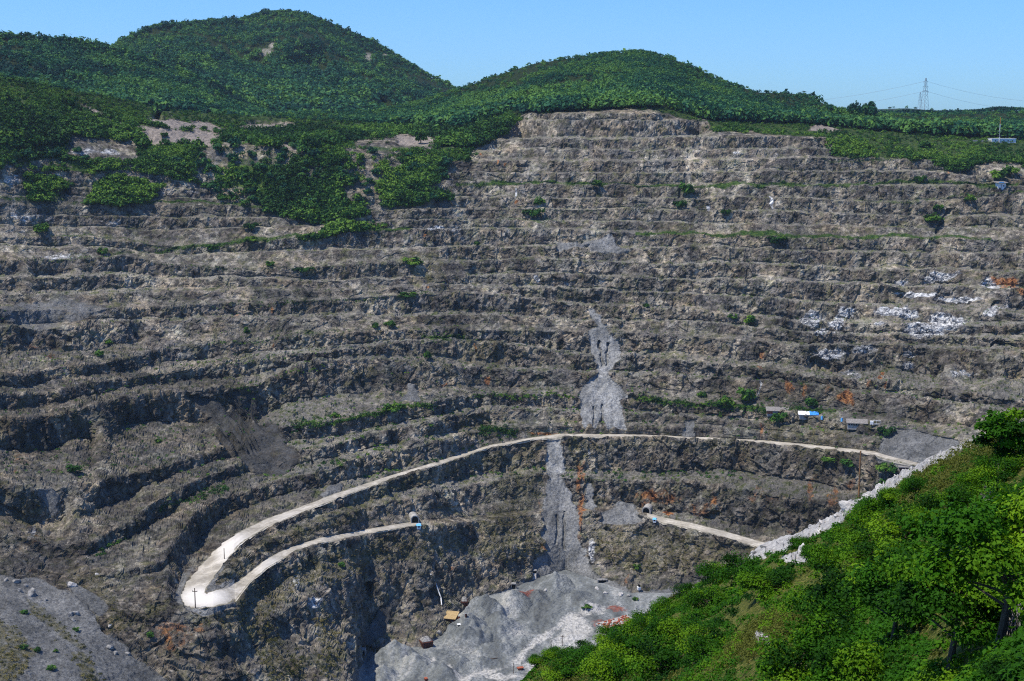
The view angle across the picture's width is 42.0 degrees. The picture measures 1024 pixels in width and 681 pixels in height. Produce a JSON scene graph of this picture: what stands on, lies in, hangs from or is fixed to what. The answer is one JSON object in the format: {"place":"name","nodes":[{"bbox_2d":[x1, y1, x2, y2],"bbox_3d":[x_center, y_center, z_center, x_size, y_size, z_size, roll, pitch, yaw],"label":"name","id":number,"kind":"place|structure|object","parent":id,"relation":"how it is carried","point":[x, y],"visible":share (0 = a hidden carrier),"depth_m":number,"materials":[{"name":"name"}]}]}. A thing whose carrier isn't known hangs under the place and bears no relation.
{"place":"outdoors","nodes":[
{"label":"outdoors","id":0,"kind":"place"},
{"bbox_2d":[0,38,225,119],"bbox_3d":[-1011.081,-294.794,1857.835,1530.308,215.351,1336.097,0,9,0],"label":"forest hill","id":1,"kind":"structure","parent":0,"point":[14,62],"depth_m":1482.10,"materials":[{"name":"green plant"}]},
{"bbox_2d":[0,33,275,115],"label":"hill forest","id":2,"kind":"object","parent":1,"relation":"on","point":[161,91],"visible":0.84,"depth_m":1441.92,"materials":[{"name":"green plant"}]},
{"bbox_2d":[127,13,449,117],"bbox_3d":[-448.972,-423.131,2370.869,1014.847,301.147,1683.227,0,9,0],"label":"mountain","id":3,"kind":"structure","parent":0,"point":[266,47],"depth_m":2054.68,"materials":[{"name":"green plant"}]},
{"bbox_2d":[111,9,456,116],"bbox_3d":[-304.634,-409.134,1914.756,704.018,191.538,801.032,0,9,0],"label":"mountain forest","id":4,"kind":"object","parent":3,"relation":"on","point":[288,85],"visible":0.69,"depth_m":1946.80,"materials":[{"name":"green plant"}]},
{"bbox_2d":[0,112,1023,680],"bbox_3d":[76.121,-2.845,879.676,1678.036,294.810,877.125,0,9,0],"label":"pit wall","id":5,"kind":"structure","parent":0,"point":[642,166],"depth_m":930.02,"materials":[{"name":"grey stone"}]},
{"bbox_2d":[33,222,48,233],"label":"shrub","id":6,"kind":"object","parent":5,"relation":"on","point":[42,227],"visible":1,"depth_m":980.70,"materials":[{"name":"green plant"}]},
{"bbox_2d":[48,147,60,157],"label":"tree","id":7,"kind":"object","parent":5,"relation":"on","point":[55,152],"visible":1,"depth_m":1029.51,"materials":[{"name":"green plant"}]},
{"bbox_2d":[65,464,81,471],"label":"shrub","id":8,"kind":"object","parent":5,"relation":"on","point":[74,468],"visible":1,"depth_m":716.73,"materials":[{"name":"green plant"}]},
{"bbox_2d":[200,180,216,188],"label":"tree","id":9,"kind":"object","parent":5,"relation":"on","point":[210,185],"visible":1,"depth_m":1064.98,"materials":[{"name":"green plant"}]},
{"bbox_2d":[226,151,238,161],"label":"tree","id":10,"kind":"object","parent":5,"relation":"on","point":[231,156],"visible":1,"depth_m":1077.17,"materials":[{"name":"green plant"}]},
{"bbox_2d":[227,136,242,147],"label":"tree","id":11,"kind":"object","parent":5,"relation":"on","point":[234,142],"visible":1,"depth_m":1086.53,"materials":[{"name":"green plant"}]},
{"bbox_2d":[242,222,258,229],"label":"shrub","id":12,"kind":"object","parent":5,"relation":"on","point":[250,226],"visible":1,"depth_m":1032.20,"materials":[{"name":"green plant"}]},
{"bbox_2d":[295,144,310,152],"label":"tree","id":13,"kind":"object","parent":5,"relation":"on","point":[300,148],"visible":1,"depth_m":1080.22,"materials":[{"name":"green plant"}]},
{"bbox_2d":[291,266,314,271],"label":"shrub","id":14,"kind":"object","parent":5,"relation":"on","point":[303,269],"visible":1,"depth_m":1002.00,"materials":[{"name":"green plant"}]},
{"bbox_2d":[381,403,399,412],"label":"shrub","id":15,"kind":"object","parent":5,"relation":"on","point":[391,408],"visible":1,"depth_m":884.56,"materials":[{"name":"green plant"}]},
{"bbox_2d":[402,256,423,264],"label":"shrub","id":16,"kind":"object","parent":5,"relation":"on","point":[416,260],"visible":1,"depth_m":1021.92,"materials":[{"name":"green plant"}]},
{"bbox_2d":[413,129,428,143],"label":"tree","id":17,"kind":"object","parent":5,"relation":"on","point":[419,135],"visible":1,"depth_m":1162.10,"materials":[{"name":"green plant"}]},
{"bbox_2d":[0,260,866,680],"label":"dry scrub","id":18,"kind":"object","parent":5,"relation":"on","point":[292,660],"visible":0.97,"depth_m":642.92,"materials":[{"name":"plant"}]},
{"bbox_2d":[0,109,1023,555],"bbox_3d":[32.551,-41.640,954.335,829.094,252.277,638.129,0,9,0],"label":"ledge scrub","id":19,"kind":"object","parent":5,"relation":"on","point":[506,433],"visible":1,"depth_m":911.12,"materials":[{"name":"green plant"}]},
{"bbox_2d":[522,208,544,216],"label":"shrub","id":20,"kind":"object","parent":5,"relation":"on","point":[533,213],"visible":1,"depth_m":1081.52,"materials":[{"name":"green plant"}]},
{"bbox_2d":[678,182,694,195],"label":"tree","id":21,"kind":"object","parent":5,"relation":"on","point":[687,189],"visible":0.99,"depth_m":1095.83,"materials":[{"name":"green plant"}]},
{"bbox_2d":[715,395,735,404],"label":"shrub","id":22,"kind":"object","parent":5,"relation":"on","point":[725,400],"visible":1,"depth_m":928.93,"materials":[{"name":"green plant"}]},
{"bbox_2d":[736,387,756,400],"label":"shrub","id":23,"kind":"object","parent":5,"relation":"on","point":[747,394],"visible":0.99,"depth_m":931.59,"materials":[{"name":"green plant"}]},
{"bbox_2d":[743,315,755,325],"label":"shrub","id":24,"kind":"object","parent":5,"relation":"on","point":[751,318],"visible":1,"depth_m":994.01,"materials":[{"name":"green plant"}]},
{"bbox_2d":[766,406,788,416],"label":"long shed","id":25,"kind":"structure","parent":5,"relation":"on","point":[770,411],"depth_m":915.77,"materials":[{"name":"metal"}]},
{"bbox_2d":[770,412,788,421],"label":"shrub","id":26,"kind":"object","parent":5,"relation":"on","point":[776,417],"visible":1,"depth_m":904.31,"materials":[{"name":"green plant"}]},
{"bbox_2d":[798,411,818,419],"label":"roadside shed","id":27,"kind":"structure","parent":5,"relation":"on","point":[801,414],"depth_m":905.50,"materials":[{"name":"metal"}]},
{"bbox_2d":[804,396,817,406],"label":"shrub","id":28,"kind":"object","parent":5,"relation":"on","point":[810,401],"visible":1,"depth_m":917.04,"materials":[{"name":"green plant"}]},
{"bbox_2d":[839,458,853,466],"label":"shrub","id":29,"kind":"object","parent":5,"relation":"on","point":[845,462],"visible":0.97,"depth_m":845.85,"materials":[{"name":"green plant"}]},
{"bbox_2d":[846,418,867,429],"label":"open shed","id":30,"kind":"structure","parent":5,"relation":"on","point":[852,424],"depth_m":869.81,"materials":[{"name":"metal"}]},
{"bbox_2d":[874,462,896,472],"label":"shrub","id":31,"kind":"object","parent":5,"relation":"on","point":[883,466],"visible":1,"depth_m":819.49,"materials":[{"name":"green plant"}]},
{"bbox_2d":[877,425,896,435],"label":"shrub","id":32,"kind":"object","parent":5,"relation":"on","point":[885,432],"visible":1,"depth_m":846.74,"materials":[{"name":"green plant"}]},
{"bbox_2d":[923,212,944,225],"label":"tree","id":33,"kind":"object","parent":5,"relation":"on","point":[933,217],"visible":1,"depth_m":1070.80,"materials":[{"name":"green plant"}]},
{"bbox_2d":[990,169,1007,178],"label":"tree","id":34,"kind":"object","parent":5,"relation":"on","point":[996,174],"visible":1,"depth_m":1107.51,"materials":[{"name":"green plant"}]},
{"bbox_2d":[993,181,1007,189],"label":"hut","id":35,"kind":"object","parent":5,"relation":"on","point":[1001,184],"visible":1,"depth_m":1099.32,"materials":[{"name":"blue paint"}]},
{"bbox_2d":[1002,164,1020,176],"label":"tree","id":36,"kind":"object","parent":5,"relation":"on","point":[1009,169],"visible":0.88,"depth_m":1114.03,"materials":[{"name":"green plant"}]},
{"bbox_2d":[0,53,1023,139],"bbox_3d":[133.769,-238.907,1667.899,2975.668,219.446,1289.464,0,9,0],"label":"hillside","id":37,"kind":"structure","parent":0,"point":[173,123],"depth_m":1225.30,"materials":[{"name":"green plant"}]},
{"bbox_2d":[0,92,10,99],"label":"tree","id":38,"kind":"object","parent":37,"relation":"on","point":[6,96],"visible":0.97,"depth_m":1062.34,"materials":[{"name":"green plant"}]},
{"bbox_2d":[61,96,78,104],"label":"tree","id":39,"kind":"object","parent":37,"relation":"on","point":[69,101],"visible":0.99,"depth_m":1099.94,"materials":[{"name":"green plant"}]},
{"bbox_2d":[0,69,517,146],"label":"slope scrub","id":40,"kind":"object","parent":37,"relation":"on","point":[30,129],"visible":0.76,"depth_m":1121.67,"materials":[{"name":"green plant"}]},
{"bbox_2d":[0,82,1023,239],"bbox_3d":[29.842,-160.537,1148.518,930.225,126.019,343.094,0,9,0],"label":"hillside scrub","id":41,"kind":"object","parent":37,"relation":"on","point":[122,189],"visible":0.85,"depth_m":1070.49,"materials":[{"name":"green plant"}]},
{"bbox_2d":[0,49,1023,138],"bbox_3d":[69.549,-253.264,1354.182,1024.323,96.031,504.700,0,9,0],"label":"slope forest","id":42,"kind":"object","parent":37,"relation":"on","point":[634,82],"visible":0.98,"depth_m":1294.67,"materials":[{"name":"green plant"}]},
{"bbox_2d":[0,8,1023,115],"bbox_3d":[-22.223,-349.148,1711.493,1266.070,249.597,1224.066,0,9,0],"label":"ridge forest","id":43,"kind":"object","parent":37,"relation":"on","point":[70,39],"visible":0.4,"depth_m":1583.09,"materials":[{"name":"green plant"}]},
{"bbox_2d":[827,104,841,113],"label":"tree","id":44,"kind":"object","parent":37,"relation":"on","point":[833,109],"visible":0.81,"depth_m":1302.20,"materials":[{"name":"green plant"}]},
{"bbox_2d":[846,100,862,115],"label":"tree","id":45,"kind":"object","parent":37,"relation":"on","point":[856,109],"visible":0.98,"depth_m":1322.22,"materials":[{"name":"green plant"}]},
{"bbox_2d":[861,101,876,115],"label":"tree","id":46,"kind":"object","parent":37,"relation":"on","point":[870,108],"visible":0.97,"depth_m":1346.33,"materials":[{"name":"green plant"}]},
{"bbox_2d":[988,138,1016,142],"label":"white building","id":47,"kind":"structure","parent":37,"relation":"on","point":[1008,140],"depth_m":1218.99,"materials":[{"name":"paint"}]},
{"bbox_2d":[0,0,1023,110],"label":"sky","id":48,"kind":"structure","parent":0,"point":[835,49],"materials":[{"name":"blue"}]},
{"bbox_2d":[358,570,672,680],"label":"pit floor","id":49,"kind":"structure","parent":0,"point":[518,626],"depth_m":748.91,"materials":[{"name":"white gravel"}]},
{"bbox_2d":[419,636,433,648],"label":"ore bin","id":50,"kind":"object","parent":49,"relation":"on","point":[426,641],"visible":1,"depth_m":734.89,"materials":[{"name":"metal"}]},
{"bbox_2d":[444,610,458,623],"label":"yellow shed","id":51,"kind":"structure","parent":49,"relation":"on","point":[451,616],"depth_m":768.32,"materials":[{"name":"metal"}]},
{"bbox_2d":[595,615,631,636],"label":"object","id":52,"kind":"structure","parent":49,"relation":"on","point":[619,620],"depth_m":751.20,"materials":[{"name":"white concrete"}]},
{"bbox_2d":[181,434,917,608],"bbox_3d":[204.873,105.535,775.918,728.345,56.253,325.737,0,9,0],"label":"haul road","id":53,"kind":"structure","parent":0,"point":[203,576],"depth_m":743.49,"materials":[{"name":"beige gravel"}]},
{"bbox_2d":[409,512,418,522],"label":"tunnel portal","id":54,"kind":"object","parent":53,"relation":"on","point":[413,517],"visible":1,"depth_m":804.80,"materials":[{"name":"concrete"}]},
{"bbox_2d":[642,503,652,513],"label":"tunnel portal","id":55,"kind":"object","parent":53,"relation":"on","point":[647,508],"visible":1,"depth_m":882.61,"materials":[{"name":"concrete"}]},
{"bbox_2d":[527,432,1023,680],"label":"hill","id":56,"kind":"structure","parent":0,"point":[746,606],"depth_m":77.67,"materials":[{"name":"green plant"}]},
{"bbox_2d":[527,652,547,666],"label":"shrub","id":57,"kind":"object","parent":56,"relation":"on","point":[533,659],"visible":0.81,"depth_m":127.69,"materials":[{"name":"green plant"}]},
{"bbox_2d":[541,644,574,661],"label":"shrub","id":58,"kind":"object","parent":56,"relation":"on","point":[550,653],"visible":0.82,"depth_m":125.62,"materials":[{"name":"green plant"}]},
{"bbox_2d":[539,655,585,680],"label":"shrub","id":59,"kind":"object","parent":56,"relation":"on","point":[558,664],"visible":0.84,"depth_m":107.67,"materials":[{"name":"green plant"}]},
{"bbox_2d":[561,639,597,654],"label":"shrub","id":60,"kind":"object","parent":56,"relation":"on","point":[584,642],"visible":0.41,"depth_m":128.89,"materials":[{"name":"green plant"}]},
{"bbox_2d":[560,645,602,677],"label":"shrub","id":61,"kind":"object","parent":56,"relation":"on","point":[580,654],"visible":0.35,"depth_m":108.38,"materials":[{"name":"green plant"}]},
{"bbox_2d":[581,646,639,680],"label":"shrub","id":62,"kind":"object","parent":56,"relation":"on","point":[603,667],"visible":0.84,"depth_m":88.57,"materials":[{"name":"green plant"}]},
{"bbox_2d":[592,622,630,646],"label":"shrub","id":63,"kind":"object","parent":56,"relation":"on","point":[602,630],"visible":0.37,"depth_m":128.12,"materials":[{"name":"green plant"}]},
{"bbox_2d":[594,622,655,656],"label":"shrub","id":64,"kind":"object","parent":56,"relation":"on","point":[624,640],"visible":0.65,"depth_m":98.53,"materials":[{"name":"green plant"}]},
{"bbox_2d":[621,608,658,632],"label":"shrub","id":65,"kind":"object","parent":56,"relation":"on","point":[638,619],"visible":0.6,"depth_m":121.89,"materials":[{"name":"green plant"}]},
{"bbox_2d":[619,631,701,680],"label":"shrub","id":66,"kind":"object","parent":56,"relation":"on","point":[664,657],"visible":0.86,"depth_m":77.76,"materials":[{"name":"green plant"}]},
{"bbox_2d":[644,596,684,616],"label":"shrub","id":67,"kind":"object","parent":56,"relation":"on","point":[663,604],"visible":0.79,"depth_m":121.96,"materials":[{"name":"green plant"}]},
{"bbox_2d":[643,610,705,642],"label":"shrub","id":68,"kind":"object","parent":56,"relation":"on","point":[670,627],"visible":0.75,"depth_m":89.19,"materials":[{"name":"green plant"}]},
{"bbox_2d":[670,582,708,601],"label":"shrub","id":69,"kind":"object","parent":56,"relation":"on","point":[687,586],"visible":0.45,"depth_m":123.32,"materials":[{"name":"green plant"}]},
{"bbox_2d":[674,619,728,661],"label":"shrub","id":70,"kind":"object","parent":56,"relation":"on","point":[706,642],"visible":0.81,"depth_m":74.16,"materials":[{"name":"green plant"}]},
{"bbox_2d":[678,583,729,616],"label":"shrub","id":71,"kind":"object","parent":56,"relation":"on","point":[710,598],"visible":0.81,"depth_m":95.81,"materials":[{"name":"green plant"}]},
{"bbox_2d":[693,559,732,585],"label":"shrub","id":72,"kind":"object","parent":56,"relation":"on","point":[705,570],"visible":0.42,"depth_m":128.24,"materials":[{"name":"green plant"}]},
{"bbox_2d":[709,551,762,583],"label":"shrub","id":73,"kind":"object","parent":56,"relation":"on","point":[735,561],"visible":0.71,"depth_m":111.99,"materials":[{"name":"green plant"}]},
{"bbox_2d":[733,563,796,598],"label":"shrub","id":74,"kind":"object","parent":56,"relation":"on","point":[756,578],"visible":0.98,"depth_m":78.17,"materials":[{"name":"green plant"}]},
{"bbox_2d":[520,430,1023,680],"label":"ground cover","id":75,"kind":"object","parent":56,"relation":"on","point":[875,628],"visible":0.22,"depth_m":42.13,"materials":[{"name":"green plant"}]},
{"bbox_2d":[747,619,823,680],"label":"shrub","id":76,"kind":"object","parent":56,"relation":"on","point":[778,664],"visible":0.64,"depth_m":41.73,"materials":[{"name":"green plant"}]},
{"bbox_2d":[786,534,809,550],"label":"shrub","id":77,"kind":"object","parent":56,"relation":"on","point":[798,541],"visible":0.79,"depth_m":102.43,"materials":[{"name":"green plant"}]},
{"bbox_2d":[783,582,823,616],"bbox_3d":[13.161,11.316,56.009,3.363,2.360,3.190,-2,10,-11],"label":"shrub","id":78,"kind":"object","parent":56,"relation":"on","point":[801,591],"visible":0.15,"depth_m":56.11,"materials":[{"name":"green plant"}]},
{"bbox_2d":[799,542,832,558],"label":"shrub","id":79,"kind":"object","parent":56,"relation":"on","point":[804,550],"visible":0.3,"depth_m":80.72,"materials":[{"name":"green plant"}]},
{"bbox_2d":[783,590,863,657],"bbox_3d":[10.252,9.561,42.698,3.327,2.681,2.954,2,10,13],"label":"shrub","id":80,"kind":"object","parent":56,"relation":"on","point":[822,618],"visible":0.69,"depth_m":42.54,"materials":[{"name":"green plant"}]},
{"bbox_2d":[804,542,848,572],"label":"shrub","id":81,"kind":"object","parent":56,"relation":"on","point":[822,553],"visible":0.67,"depth_m":71.39,"materials":[{"name":"green plant"}]},
{"bbox_2d":[825,524,864,544],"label":"shrub","id":82,"kind":"object","parent":56,"relation":"on","point":[838,531],"visible":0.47,"depth_m":75.78,"materials":[{"name":"green plant"}]},
{"bbox_2d":[808,559,883,609],"bbox_3d":[12.101,8.962,46.230,3.340,2.820,3.428,8,12,38],"label":"shrub","id":83,"kind":"object","parent":56,"relation":"on","point":[829,586],"visible":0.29,"depth_m":45.84,"materials":[{"name":"green plant"}]},
{"bbox_2d":[839,500,853,511],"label":"boulder","id":84,"kind":"object","parent":56,"relation":"on","point":[844,505],"visible":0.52,"depth_m":104.33,"materials":[{"name":"stone"}]},
{"bbox_2d":[805,626,909,680],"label":"shrub","id":85,"kind":"object","parent":56,"relation":"on","point":[845,661],"visible":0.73,"depth_m":31.67,"materials":[{"name":"green plant"}]},
{"bbox_2d":[858,451,860,496],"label":"utility pole","id":86,"kind":"object","parent":56,"relation":"on","point":[859,475],"visible":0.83,"depth_m":110.30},
{"bbox_2d":[833,522,891,566],"bbox_3d":[15.267,9.151,55.964,3.266,2.395,3.353,-7,12,-35],"label":"shrub","id":87,"kind":"object","parent":56,"relation":"on","point":[861,545],"visible":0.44,"depth_m":55.90,"materials":[{"name":"green plant"}]},
{"bbox_2d":[840,504,884,529],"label":"shrub","id":88,"kind":"object","parent":56,"relation":"on","point":[860,514],"visible":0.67,"depth_m":75.60,"materials":[{"name":"green plant"}]},
{"bbox_2d":[852,489,895,514],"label":"shrub","id":89,"kind":"object","parent":56,"relation":"on","point":[869,502],"visible":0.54,"depth_m":76.24,"materials":[{"name":"green plant"}]},
{"bbox_2d":[831,544,932,639],"bbox_3d":[9.874,6.736,33.692,3.262,2.802,3.239,0,9,0],"label":"sapling","id":90,"kind":"object","parent":56,"relation":"on","point":[872,582],"visible":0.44,"depth_m":33.22,"materials":[{"name":"green plant"}]},
{"bbox_2d":[875,485,906,505],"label":"shrub","id":91,"kind":"object","parent":56,"relation":"on","point":[885,494],"visible":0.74,"depth_m":75.69,"materials":[{"name":"green plant"}]},
{"bbox_2d":[864,501,928,543],"bbox_3d":[15.454,7.544,52.020,3.232,2.478,2.869,1,9,7],"label":"shrub","id":92,"kind":"object","parent":56,"relation":"on","point":[889,528],"visible":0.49,"depth_m":51.85,"materials":[{"name":"green plant"}]},
{"bbox_2d":[872,533,934,574],"bbox_3d":[12.444,7.200,41.684,2.564,2.398,2.704,-7,12,-38],"label":"shrub","id":93,"kind":"object","parent":56,"relation":"on","point":[915,544],"visible":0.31,"depth_m":41.85,"materials":[{"name":"green plant"}]},
{"bbox_2d":[897,473,928,495],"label":"shrub","id":94,"kind":"object","parent":56,"relation":"on","point":[910,483],"visible":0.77,"depth_m":71.66,"materials":[{"name":"green plant"}]},
{"bbox_2d":[905,490,958,520],"bbox_3d":[16.066,6.569,50.245,2.038,1.894,2.296,6,11,34],"label":"shrub","id":95,"kind":"object","parent":56,"relation":"on","point":[924,498],"visible":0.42,"depth_m":50.10,"materials":[{"name":"green plant"}]},
{"bbox_2d":[876,539,1017,678],"bbox_3d":[8.629,5.420,25.717,2.906,3.182,3.132,0,9,0],"label":"sapling","id":96,"kind":"object","parent":56,"relation":"on","point":[954,604],"visible":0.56,"depth_m":25.09,"materials":[{"name":"green plant"}]},
{"bbox_2d":[934,481,984,507],"bbox_3d":[16.705,5.957,49.517,1.739,1.470,1.959,-6,11,-31],"label":"shrub","id":97,"kind":"object","parent":56,"relation":"on","point":[962,493],"visible":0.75,"depth_m":49.26,"materials":[{"name":"green plant"}]},
{"bbox_2d":[901,483,1023,650],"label":"sapling","id":98,"kind":"object","parent":56,"relation":"on","point":[988,525],"visible":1,"depth_m":22.32,"materials":[{"name":"green plant"}]},
{"bbox_2d":[951,469,996,489],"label":"shrub","id":99,"kind":"object","parent":56,"relation":"on","point":[962,478],"visible":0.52,"depth_m":50.22,"materials":[{"name":"green plant"}]},
{"bbox_2d":[967,451,1023,482],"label":"shrub","id":100,"kind":"object","parent":56,"relation":"on","point":[988,472],"visible":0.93,"depth_m":48.40,"materials":[{"name":"green plant"}]},
{"bbox_2d":[972,649,1019,680],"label":"shrub","id":101,"kind":"object","parent":56,"relation":"on","point":[991,667],"visible":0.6,"depth_m":18.45,"materials":[{"name":"green plant"}]},
{"bbox_2d":[971,407,1023,465],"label":"tree","id":102,"kind":"object","parent":56,"relation":"on","point":[1003,427],"visible":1,"depth_m":49.16,"materials":[{"name":"green plant"}]},
{"bbox_2d":[975,474,1023,510],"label":"shrub","id":103,"kind":"object","parent":56,"relation":"on","point":[996,488],"visible":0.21,"depth_m":35.48,"materials":[{"name":"green plant"}]},
{"bbox_2d":[988,438,1023,461],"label":"shrub","id":104,"kind":"object","parent":56,"relation":"on","point":[1004,451],"visible":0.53,"depth_m":49.39,"materials":[{"name":"green plant"}]},
{"bbox_3d":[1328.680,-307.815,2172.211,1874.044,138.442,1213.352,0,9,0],"label":"wooded rise","id":105,"kind":"structure","parent":0,"visible":0},
{"bbox_2d":[877,106,1023,115],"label":"treeline","id":106,"kind":"object","parent":105,"relation":"on","point":[1001,109],"visible":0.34,"depth_m":1850.82,"materials":[{"name":"green plant"}]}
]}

